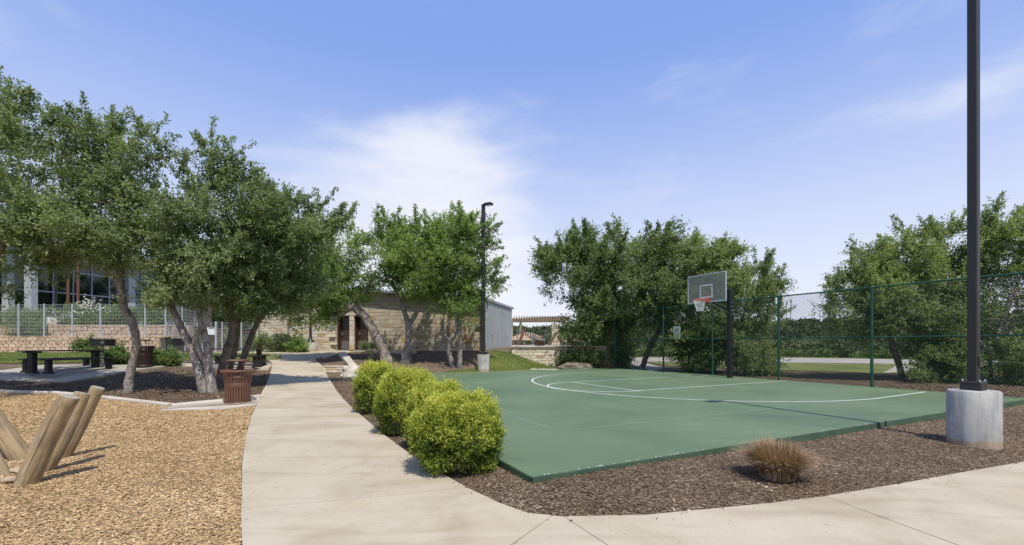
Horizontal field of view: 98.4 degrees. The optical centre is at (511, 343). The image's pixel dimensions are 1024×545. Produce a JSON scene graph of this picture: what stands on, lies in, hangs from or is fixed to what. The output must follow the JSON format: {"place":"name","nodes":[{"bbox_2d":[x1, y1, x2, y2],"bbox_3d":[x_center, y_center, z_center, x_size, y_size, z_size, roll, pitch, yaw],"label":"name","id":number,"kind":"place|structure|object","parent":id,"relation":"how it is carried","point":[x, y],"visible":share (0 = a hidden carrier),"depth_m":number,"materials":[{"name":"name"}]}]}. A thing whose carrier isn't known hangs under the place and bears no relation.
{"place":"outdoors","nodes":[
{"label":"outdoors","id":0,"kind":"place"},
{"bbox_2d":[0,393,254,544],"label":"wood chip surface","id":1,"kind":"object","parent":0,"point":[137,491],"visible":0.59,"depth_m":4.62,"materials":[{"name":"beige wood"}]},
{"bbox_2d":[0,453,11,475],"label":"climbing log","id":2,"kind":"object","parent":1,"relation":"on","point":[4,468],"visible":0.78,"depth_m":4.95,"materials":[{"name":"brown wood"}]},
{"bbox_2d":[0,476,15,482],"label":"footing stone","id":3,"kind":"object","parent":1,"relation":"on","point":[8,479],"visible":0.57,"depth_m":4.63,"materials":[{"name":"stone"}]},
{"bbox_2d":[0,409,28,460],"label":"climbing log","id":4,"kind":"object","parent":1,"relation":"on","point":[14,446],"visible":0.65,"depth_m":5.56,"materials":[{"name":"brown wood"}]},
{"bbox_2d":[11,394,79,487],"bbox_3d":[-4.931,1.087,4.662,0.569,1.106,0.206,0,0,-23],"label":"climbing log","id":5,"kind":"object","parent":1,"relation":"on","point":[36,460],"visible":0.91,"depth_m":4.62,"materials":[{"name":"brown wood"}]},
{"bbox_2d":[45,391,89,472],"bbox_3d":[-5.262,1.096,5.147,0.516,1.067,0.168,0,0,-42],"label":"climbing log","id":6,"kind":"object","parent":1,"relation":"on","point":[66,436],"visible":0.57,"depth_m":5.15,"materials":[{"name":"brown wood"}]},
{"bbox_2d":[62,386,104,457],"bbox_3d":[-5.656,1.092,5.756,0.542,1.081,0.159,0,0,-23],"label":"climbing log","id":7,"kind":"object","parent":1,"relation":"on","point":[95,392],"visible":0.56,"depth_m":5.75,"materials":[{"name":"brown wood"}]},
{"bbox_2d":[0,432,245,544],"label":"wood chips","id":8,"kind":"object","parent":1,"relation":"on","point":[74,464],"visible":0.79,"depth_m":4.33,"materials":[{"name":"beige wood"}]},
{"bbox_2d":[0,392,260,433],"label":"wood chips","id":9,"kind":"object","parent":1,"relation":"on","point":[108,427],"visible":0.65,"depth_m":8.62,"materials":[{"name":"beige wood"}]},
{"bbox_2d":[160,397,259,410],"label":"curb","id":10,"kind":"structure","parent":1,"relation":"on","point":[213,406],"depth_m":9.73,"materials":[{"name":"concrete"}]},
{"bbox_2d":[220,359,254,404],"bbox_3d":[-6.327,0.887,10.200,0.704,1.055,0.704,0,0,0],"label":"trash bin","id":11,"kind":"object","parent":10,"relation":"on","point":[237,387],"visible":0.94,"depth_m":10.01,"materials":[{"name":"brown metal"}]},
{"bbox_2d":[172,394,262,405],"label":"curb","id":12,"kind":"structure","parent":1,"relation":"on","point":[207,401],"depth_m":10.13,"materials":[{"name":"concrete"}]},
{"bbox_2d":[0,351,281,362],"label":"lawn","id":13,"kind":"structure","parent":0,"point":[90,359],"depth_m":22.00,"materials":[{"name":"green plant"}]},
{"bbox_2d":[165,326,251,350],"bbox_3d":[-30.250,-0.020,33.150,19.500,2.300,13.700,0,0,0],"label":"planting bed","id":14,"kind":"object","parent":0,"point":[245,332],"visible":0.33,"depth_m":31.60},
{"bbox_2d":[0,306,32,324],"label":"garden bush","id":15,"kind":"object","parent":14,"relation":"on","point":[10,316],"visible":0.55,"depth_m":27.88,"materials":[{"name":"green plant"}]},
{"bbox_2d":[0,318,51,336],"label":"garden bush","id":16,"kind":"object","parent":14,"relation":"on","point":[34,329],"visible":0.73,"depth_m":26.87,"materials":[{"name":"green plant"}]},
{"bbox_2d":[12,303,60,324],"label":"garden bush","id":17,"kind":"object","parent":14,"relation":"on","point":[35,315],"visible":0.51,"depth_m":28.09,"materials":[{"name":"green plant"}]},
{"bbox_2d":[47,248,65,324],"bbox_3d":[-29.283,-3.599,28.400,0.882,5.498,0.882,0,0,0],"label":"lamp standard","id":18,"kind":"object","parent":14,"relation":"on","point":[50,318],"visible":0.35,"depth_m":28.33,"materials":[{"name":"concrete"}]},
{"bbox_2d":[40,301,112,324],"bbox_3d":[-27.833,-1.661,28.650,4.379,2.434,2.488,0,0,0],"label":"flowering hedge","id":19,"kind":"object","parent":14,"relation":"on","point":[79,320],"visible":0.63,"depth_m":28.28,"materials":[{"name":"green plant"}]},
{"bbox_2d":[52,294,112,321],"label":"flower heads","id":20,"kind":"object","parent":19,"relation":"attached to","point":[83,307],"visible":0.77,"depth_m":28.11,"materials":[{"name":"white plant"}]},
{"bbox_2d":[0,325,192,338],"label":"block wall","id":21,"kind":"structure","parent":14,"relation":"on","point":[105,329],"depth_m":27.57,"materials":[{"name":"beige stone"}]},
{"bbox_2d":[0,238,217,326],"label":"clubhouse","id":22,"kind":"structure","parent":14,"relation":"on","point":[92,284],"depth_m":32.05,"materials":[{"name":"glass"}]},
{"bbox_2d":[87,298,143,324],"bbox_3d":[-25.223,-1.862,28.687,3.444,2.339,2.506,0,0,0],"label":"flowering hedge","id":23,"kind":"object","parent":14,"relation":"on","point":[117,318],"visible":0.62,"depth_m":28.20,"materials":[{"name":"green plant"}]},
{"bbox_2d":[136,304,179,324],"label":"flowering hedge","id":24,"kind":"object","parent":14,"relation":"on","point":[152,318],"visible":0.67,"depth_m":28.30,"materials":[{"name":"green plant"}]},
{"bbox_2d":[136,279,253,327],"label":"oak tree","id":25,"kind":"object","parent":14,"relation":"on","point":[185,310],"visible":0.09,"depth_m":32.71,"materials":[{"name":"green plant"}]},
{"bbox_2d":[444,350,556,372],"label":"lawn","id":26,"kind":"structure","parent":0,"point":[498,362],"depth_m":22.57,"materials":[{"name":"green plant"}]},
{"bbox_2d":[0,347,1023,544],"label":"mulch ground","id":27,"kind":"structure","parent":0,"point":[436,361],"depth_m":5.31,"materials":[{"name":"brown wood"}]},
{"bbox_2d":[0,389,73,394],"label":"curb","id":28,"kind":"structure","parent":27,"relation":"on","point":[30,392],"depth_m":12.09,"materials":[{"name":"concrete"}]},
{"bbox_2d":[0,65,102,307],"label":"oak tree","id":29,"kind":"object","parent":27,"relation":"on","point":[16,231],"visible":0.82,"depth_m":11.15,"materials":[{"name":"green plant"}]},
{"bbox_2d":[0,337,164,351],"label":"block wall","id":30,"kind":"structure","parent":27,"relation":"on","point":[11,344],"depth_m":25.97,"materials":[{"name":"beige stone"}]},
{"bbox_2d":[0,304,211,335],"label":"wire fence","id":31,"kind":"object","parent":30,"relation":"on","point":[18,311],"visible":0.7,"depth_m":26.35,"materials":[{"name":"grey metal"}]},
{"bbox_2d":[0,364,165,382],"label":"picnic slab","id":32,"kind":"structure","parent":27,"relation":"on","point":[69,373],"depth_m":15.11,"materials":[{"name":"concrete"}]},
{"bbox_2d":[17,357,90,371],"bbox_3d":[-16.526,0.752,16.092,0.320,0.475,2.150,0,0,10],"label":"picnic bench","id":33,"kind":"object","parent":32,"relation":"on","point":[24,364],"visible":0.51,"depth_m":15.85,"materials":[{"name":"black metal"}]},
{"bbox_2d":[17,350,107,373],"bbox_3d":[-15.750,0.608,15.600,0.725,0.765,2.250,0,0,10],"label":"picnic table","id":34,"kind":"object","parent":32,"relation":"on","point":[32,361],"visible":0.85,"depth_m":14.65,"materials":[{"name":"black metal"}]},
{"bbox_2d":[39,357,116,373],"bbox_3d":[-14.999,0.752,15.366,0.320,0.475,2.150,0,0,10],"label":"picnic bench","id":35,"kind":"object","parent":32,"relation":"on","point":[48,366],"visible":0.87,"depth_m":14.51,"materials":[{"name":"black metal"}]},
{"bbox_2d":[89,339,115,365],"bbox_3d":[-15.736,0.395,17.001,0.620,1.176,0.438,0,0,0],"label":"charcoal grill","id":36,"kind":"object","parent":32,"relation":"on","point":[102,342],"visible":0.93,"depth_m":16.82,"materials":[{"name":"metal"}]},
{"bbox_2d":[136,339,155,366],"bbox_3d":[-14.068,0.368,16.900,0.704,1.055,0.704,0,0,-11],"label":"trash bin","id":37,"kind":"object","parent":32,"relation":"on","point":[145,358],"visible":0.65,"depth_m":16.75,"materials":[{"name":"brown metal"}]},
{"bbox_2d":[67,332,105,352],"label":"round bush","id":38,"kind":"object","parent":27,"relation":"on","point":[81,344],"visible":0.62,"depth_m":24.94,"materials":[{"name":"green plant"}]},
{"bbox_2d":[1,90,184,393],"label":"oak tree","id":39,"kind":"object","parent":27,"relation":"on","point":[112,133],"visible":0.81,"depth_m":11.52,"materials":[{"name":"green plant"}]},
{"bbox_2d":[90,340,130,364],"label":"round bush","id":40,"kind":"object","parent":27,"relation":"on","point":[121,355],"visible":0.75,"depth_m":17.80,"materials":[{"name":"green plant"}]},
{"bbox_2d":[0,367,269,402],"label":"mulch shreds","id":41,"kind":"object","parent":27,"relation":"on","point":[148,385],"visible":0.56,"depth_m":13.13,"materials":[{"name":"brown wood"}]},
{"bbox_2d":[101,395,171,406],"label":"curb","id":42,"kind":"structure","parent":27,"relation":"on","point":[157,403],"depth_m":10.41,"materials":[{"name":"concrete"}]},
{"bbox_2d":[153,347,166,365],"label":"round bush","id":43,"kind":"object","parent":27,"relation":"on","point":[155,361],"visible":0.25,"depth_m":17.67,"materials":[{"name":"green plant"}]},
{"bbox_2d":[153,347,186,365],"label":"round bush","id":44,"kind":"object","parent":27,"relation":"on","point":[169,358],"visible":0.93,"depth_m":17.51,"materials":[{"name":"green plant"}]},
{"bbox_2d":[172,339,183,360],"bbox_3d":[-13.825,0.357,18.601,0.620,1.176,0.438,0,0,-10],"label":"charcoal grill","id":45,"kind":"object","parent":27,"relation":"on","point":[177,342],"visible":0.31,"depth_m":18.39,"materials":[{"name":"metal"}]},
{"bbox_2d":[76,115,289,392],"bbox_3d":[-8.633,-2.274,11.866,4.995,7.870,3.204,0,0,0],"label":"oak tree","id":46,"kind":"object","parent":27,"relation":"on","point":[185,213],"visible":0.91,"depth_m":11.64,"materials":[{"name":"green plant"}]},
{"bbox_2d":[166,321,253,351],"bbox_3d":[-18.785,-0.420,27.421,5.454,1.900,0.222,0,0,0],"label":"wire fence","id":47,"kind":"object","parent":27,"relation":"on","point":[202,345],"visible":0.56,"depth_m":27.47,"materials":[{"name":"grey metal"}]},
{"bbox_2d":[172,361,271,366],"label":"picnic slab","id":48,"kind":"structure","parent":27,"relation":"on","point":[214,362],"depth_m":19.43,"materials":[{"name":"concrete"}]},
{"bbox_2d":[202,348,265,365],"bbox_3d":[-11.750,0.588,18.700,2.250,0.765,0.725,0,0,-14],"label":"picnic table","id":49,"kind":"object","parent":48,"relation":"on","point":[259,353],"visible":0.53,"depth_m":18.81,"materials":[{"name":"black metal"}]},
{"bbox_2d":[212,355,268,364],"bbox_3d":[-11.944,0.733,19.476,2.150,0.475,0.320,0,0,-14],"label":"picnic bench","id":50,"kind":"object","parent":48,"relation":"on","point":[263,359],"visible":0.58,"depth_m":19.47,"materials":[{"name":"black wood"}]},
{"bbox_2d":[217,327,246,350],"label":"garden bush","id":51,"kind":"object","parent":27,"relation":"on","point":[239,344],"visible":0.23,"depth_m":28.56,"materials":[{"name":"green plant"}]},
{"bbox_2d":[212,312,253,329],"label":"oak tree","id":52,"kind":"object","parent":27,"relation":"on","point":[243,325],"visible":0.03,"depth_m":34.88,"materials":[{"name":"green plant"}]},
{"bbox_2d":[174,160,320,388],"bbox_3d":[-7.713,-1.825,12.896,3.853,6.946,3.584,0,0,0],"label":"oak tree","id":53,"kind":"object","parent":27,"relation":"on","point":[245,303],"visible":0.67,"depth_m":12.75,"materials":[{"name":"green plant"}]},
{"bbox_2d":[195,207,320,368],"bbox_3d":[-8.092,-1.731,13.977,3.533,5.947,3.259,0,0,0],"label":"oak tree","id":54,"kind":"object","parent":27,"relation":"on","point":[236,343],"visible":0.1,"depth_m":13.95,"materials":[{"name":"green plant"}]},
{"bbox_2d":[250,330,273,350],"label":"shrub","id":55,"kind":"object","parent":27,"relation":"on","point":[256,343],"visible":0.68,"depth_m":26.64,"materials":[{"name":"green plant"}]},
{"bbox_2d":[262,334,283,351],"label":"shrub","id":56,"kind":"object","parent":27,"relation":"on","point":[271,349],"visible":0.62,"depth_m":26.13,"materials":[{"name":"green plant"}]},
{"bbox_2d":[257,332,307,351],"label":"shade hedge","id":57,"kind":"object","parent":27,"relation":"on","point":[284,338],"visible":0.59,"depth_m":26.15,"materials":[{"name":"green plant"}]},
{"bbox_2d":[215,181,359,373],"bbox_3d":[-7.429,-1.987,14.107,4.260,6.594,3.790,0,0,-39],"label":"oak tree","id":58,"kind":"object","parent":27,"relation":"on","point":[335,222],"visible":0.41,"depth_m":14.13,"materials":[{"name":"green plant"}]},
{"bbox_2d":[281,333,311,352],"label":"shrub","id":59,"kind":"object","parent":27,"relation":"on","point":[302,346],"visible":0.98,"depth_m":25.85,"materials":[{"name":"green plant"}]},
{"bbox_2d":[304,307,317,351],"bbox_3d":[-12.259,-1.875,26.900,0.840,5.250,0.840,0,0,0],"label":"lamp standard","id":60,"kind":"object","parent":27,"relation":"on","point":[313,347],"visible":0.38,"depth_m":26.73,"materials":[{"name":"concrete"}]},
{"bbox_2d":[271,216,393,362],"bbox_3d":[-9.291,-2.380,22.311,5.466,7.848,5.497,0,0,-44],"label":"oak tree","id":61,"kind":"object","parent":27,"relation":"on","point":[340,269],"visible":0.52,"depth_m":21.74,"materials":[{"name":"green plant"}]},
{"bbox_2d":[321,365,359,371],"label":"planter wall","id":62,"kind":"structure","parent":27,"relation":"on","point":[332,368],"depth_m":19.22,"materials":[{"name":"stone"}]},
{"bbox_2d":[330,377,362,410],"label":"mulch shreds","id":63,"kind":"object","parent":27,"relation":"on","point":[345,389],"visible":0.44,"depth_m":14.18,"materials":[{"name":"brown wood"}]},
{"bbox_2d":[338,352,355,364],"bbox_3d":[-8.311,0.858,22.294,0.396,0.775,6.195,0,0,-26],"label":"stair cheek","id":64,"kind":"object","parent":27,"relation":"on","point":[345,357],"visible":0.71,"depth_m":21.95,"materials":[{"name":"white concrete"}]},
{"bbox_2d":[340,364,358,377],"bbox_3d":[-6.552,1.104,17.880,0.821,0.552,0.710,0,0,0],"label":"boulder","id":65,"kind":"object","parent":27,"relation":"on","point":[348,371],"visible":0.66,"depth_m":17.63,"materials":[{"name":"white stone"}]},
{"bbox_2d":[348,359,397,412],"bbox_3d":[-2.928,0.920,9.433,1.119,1.270,1.211,0,0,0],"label":"clipped shrub","id":66,"kind":"object","parent":27,"relation":"on","point":[366,375],"visible":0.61,"depth_m":9.13,"materials":[{"name":"green plant"}]},
{"bbox_2d":[255,288,513,350],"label":"restroom building","id":67,"kind":"structure","parent":27,"relation":"on","point":[383,312],"depth_m":26.44,"materials":[{"name":"beige stone"}]},
{"bbox_2d":[341,317,349,349],"bbox_3d":[-10.283,-0.618,27.446,0.770,2.015,0.122,0,0,13],"label":"door","id":68,"kind":"structure","parent":67,"relation":"in","point":[345,325],"depth_m":27.47,"materials":[{"name":"brown paint"}]},
{"bbox_2d":[358,317,367,349],"bbox_3d":[-9.110,-0.618,27.168,0.800,2.015,0.122,0,0,13],"label":"door","id":69,"kind":"structure","parent":67,"relation":"in","point":[362,330],"depth_m":27.22,"materials":[{"name":"brown paint"}]},
{"bbox_2d":[362,349,420,353],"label":"stone retaining wall","id":70,"kind":"structure","parent":27,"relation":"on","point":[392,351],"depth_m":24.99,"materials":[{"name":"stone"}]},
{"bbox_2d":[366,359,436,437],"bbox_3d":[-1.688,0.921,7.262,1.345,1.303,1.336,0,0,0],"label":"clipped shrub","id":71,"kind":"object","parent":27,"relation":"on","point":[406,380],"visible":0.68,"depth_m":6.94,"materials":[{"name":"green plant"}]},
{"bbox_2d":[353,201,463,363],"bbox_3d":[-4.934,-2.746,21.911,5.823,8.445,4.852,0,0,0],"label":"oak tree","id":72,"kind":"object","parent":27,"relation":"on","point":[394,239],"visible":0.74,"depth_m":21.38,"materials":[{"name":"green plant"}]},
{"bbox_2d":[399,375,469,448],"bbox_3d":[-1.047,0.970,6.220,1.096,1.142,1.177,0,0,0],"label":"clipped shrub","id":73,"kind":"object","parent":27,"relation":"on","point":[419,393],"visible":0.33,"depth_m":6.04,"materials":[{"name":"green plant"}]},
{"bbox_2d":[397,200,511,368],"bbox_3d":[-2.706,-2.776,21.585,5.481,8.612,4.429,0,0,0],"label":"oak tree","id":74,"kind":"object","parent":27,"relation":"on","point":[464,255],"visible":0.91,"depth_m":21.19,"materials":[{"name":"green plant"}]},
{"bbox_2d":[404,381,510,476],"bbox_3d":[-0.638,0.986,5.042,1.334,1.107,1.267,0,0,0],"label":"clipped shrub","id":75,"kind":"object","parent":27,"relation":"on","point":[430,447],"visible":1,"depth_m":4.77,"materials":[{"name":"green plant"}]},
{"bbox_2d":[477,202,492,371],"bbox_3d":[-1.282,-2.550,21.109,0.765,8.280,0.570,0,0,25],"label":"street lamp","id":76,"kind":"object","parent":27,"relation":"on","point":[482,360],"visible":0.88,"depth_m":21.08,"materials":[{"name":"metal"}]},
{"bbox_2d":[548,346,577,367],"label":"shrub","id":77,"kind":"object","parent":27,"relation":"on","point":[562,355],"visible":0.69,"depth_m":24.76,"materials":[{"name":"green plant"}]},
{"bbox_2d":[510,346,617,367],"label":"terrace wall","id":78,"kind":"structure","parent":27,"relation":"on","point":[543,355],"depth_m":25.12,"materials":[{"name":"stone"}]},
{"bbox_2d":[558,362,594,368],"bbox_3d":[3.525,1.223,24.326,2.064,0.393,0.827,0,0,9],"label":"boulder","id":79,"kind":"object","parent":27,"relation":"on","point":[574,365],"visible":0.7,"depth_m":24.06,"materials":[{"name":"beige stone"}]},
{"bbox_2d":[563,347,591,363],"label":"shrub","id":80,"kind":"object","parent":27,"relation":"on","point":[580,357],"visible":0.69,"depth_m":24.58,"materials":[{"name":"green plant"}]},
{"bbox_2d":[526,212,650,353],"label":"oak tree","id":81,"kind":"object","parent":27,"relation":"on","point":[593,262],"visible":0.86,"depth_m":24.72,"materials":[{"name":"green plant"}]},
{"bbox_2d":[583,343,607,367],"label":"shrub","id":82,"kind":"object","parent":27,"relation":"on","point":[594,358],"visible":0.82,"depth_m":24.55,"materials":[{"name":"green plant"}]},
{"bbox_2d":[606,340,638,367],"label":"shrub","id":83,"kind":"object","parent":27,"relation":"on","point":[623,355],"visible":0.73,"depth_m":24.14,"materials":[{"name":"green plant"}]},
{"bbox_2d":[606,214,706,369],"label":"oak tree","id":84,"kind":"object","parent":27,"relation":"on","point":[651,257],"visible":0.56,"depth_m":22.34,"materials":[{"name":"green plant"}]},
{"bbox_2d":[348,368,1023,483],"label":"basketball court","id":85,"kind":"object","parent":27,"relation":"on","point":[567,422],"visible":0.74,"depth_m":8.53,"materials":[{"name":"green paint"}]},
{"bbox_2d":[688,271,733,377],"bbox_3d":[7.626,-0.641,16.629,1.714,3.942,1.587,0,0,10],"label":"basketball hoop","id":86,"kind":"object","parent":85,"relation":"on","point":[728,293],"visible":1,"depth_m":17.04,"materials":[{"name":"black plastic"}]},
{"bbox_2d":[357,411,1023,515],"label":"mulch shreds","id":87,"kind":"object","parent":27,"relation":"on","point":[752,478],"visible":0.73,"depth_m":4.64,"materials":[{"name":"brown wood"}]},
{"bbox_2d":[655,307,745,372],"bbox_3d":[8.958,-0.089,20.672,4.118,3.732,4.022,0,0,0],"label":"bush","id":88,"kind":"object","parent":27,"relation":"on","point":[671,349],"visible":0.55,"depth_m":20.11,"materials":[{"name":"green plant"}]},
{"bbox_2d":[652,226,755,371],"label":"oak tree","id":89,"kind":"object","parent":27,"relation":"on","point":[719,255],"visible":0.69,"depth_m":20.91,"materials":[{"name":"green plant"}]},
{"bbox_2d":[702,247,798,374],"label":"oak tree","id":90,"kind":"object","parent":27,"relation":"on","point":[766,285],"visible":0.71,"depth_m":19.09,"materials":[{"name":"green plant"}]},
{"bbox_2d":[733,352,776,376],"bbox_3d":[10.279,0.959,18.750,1.785,1.402,1.756,0,0,0],"label":"shrub","id":91,"kind":"object","parent":27,"relation":"on","point":[742,365],"visible":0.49,"depth_m":18.58,"materials":[{"name":"green plant"}]},
{"bbox_2d":[755,354,786,376],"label":"shrub","id":92,"kind":"object","parent":27,"relation":"on","point":[775,374],"visible":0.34,"depth_m":18.41,"materials":[{"name":"green plant"}]},
{"bbox_2d":[727,435,833,482],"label":"ornamental grass","id":93,"kind":"object","parent":27,"relation":"on","point":[782,462],"depth_m":4.48,"materials":[{"name":"brown plant"}]},
{"bbox_2d":[614,272,1023,396],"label":"chain link fence","id":94,"kind":"object","parent":27,"relation":"on","point":[871,336],"visible":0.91,"depth_m":14.31,"materials":[{"name":"metal"}]},
{"bbox_2d":[696,370,1023,397],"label":"mulch shreds","id":95,"kind":"object","parent":27,"relation":"on","point":[855,377],"visible":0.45,"depth_m":16.20,"materials":[{"name":"brown wood"}]},
{"bbox_2d":[810,205,1018,379],"bbox_3d":[14.979,-1.598,16.827,7.370,7.180,4.398,0,0,0],"label":"oak tree","id":96,"kind":"object","parent":27,"relation":"on","point":[932,252],"visible":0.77,"depth_m":16.26,"materials":[{"name":"green plant"}]},
{"bbox_2d":[886,311,1023,385],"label":"bush","id":97,"kind":"object","parent":27,"relation":"on","point":[921,359],"visible":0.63,"depth_m":15.40,"materials":[{"name":"green plant"}]},
{"bbox_2d":[946,0,1002,449],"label":"street lamp","id":98,"kind":"object","parent":27,"relation":"on","point":[974,411],"visible":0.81,"depth_m":6.32,"materials":[{"name":"metal"}]},
{"bbox_2d":[952,190,1023,383],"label":"oak tree","id":99,"kind":"object","parent":27,"relation":"on","point":[1011,229],"visible":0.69,"depth_m":15.59,"materials":[{"name":"green plant"}]},
{"bbox_2d":[0,0,1023,327],"label":"sky","id":100,"kind":"structure","parent":0,"point":[795,128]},
{"bbox_2d":[72,351,1023,544],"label":"path","id":101,"kind":"structure","parent":0,"point":[324,463],"depth_m":3.82,"materials":[{"name":"concrete"}]},
{"bbox_2d":[512,345,603,347],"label":"terrace","id":102,"kind":"structure","parent":0,"point":[546,347],"depth_m":25.35,"materials":[{"name":"concrete"}]},
{"bbox_2d":[512,316,569,344],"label":"pergola","id":103,"kind":"object","parent":102,"relation":"on","point":[536,319],"visible":0.7,"depth_m":40.14,"materials":[{"name":"beige"}]},
{"bbox_2d":[165,319,1014,356],"bbox_3d":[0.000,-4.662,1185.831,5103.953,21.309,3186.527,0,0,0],"label":"ground","id":104,"kind":"structure","parent":0,"point":[813,341],"depth_m":220.23,"materials":[{"name":"green plant"}]},
{"bbox_2d":[165,312,1023,360],"bbox_3d":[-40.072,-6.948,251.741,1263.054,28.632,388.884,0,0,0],"label":"woodland","id":105,"kind":"object","parent":104,"relation":"on","point":[784,333],"visible":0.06,"depth_m":214.10,"materials":[{"name":"green plant"}]},
{"bbox_2d":[528,329,1014,360],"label":"roadside thicket","id":106,"kind":"object","parent":104,"relation":"on","point":[826,345],"visible":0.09,"depth_m":45.05,"materials":[{"name":"green plant"}]},
{"bbox_2d":[630,346,1020,360],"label":"roadside brush","id":107,"kind":"object","parent":104,"relation":"on","point":[830,352],"visible":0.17,"depth_m":40.74,"materials":[{"name":"green plant"}]},
{"bbox_2d":[647,356,1002,373],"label":"lawn","id":108,"kind":"structure","parent":0,"point":[804,366],"depth_m":26.13,"materials":[{"name":"green plant"}]},
{"bbox_2d":[630,357,1022,364],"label":"road","id":109,"kind":"structure","parent":0,"point":[800,360],"depth_m":31.80,"materials":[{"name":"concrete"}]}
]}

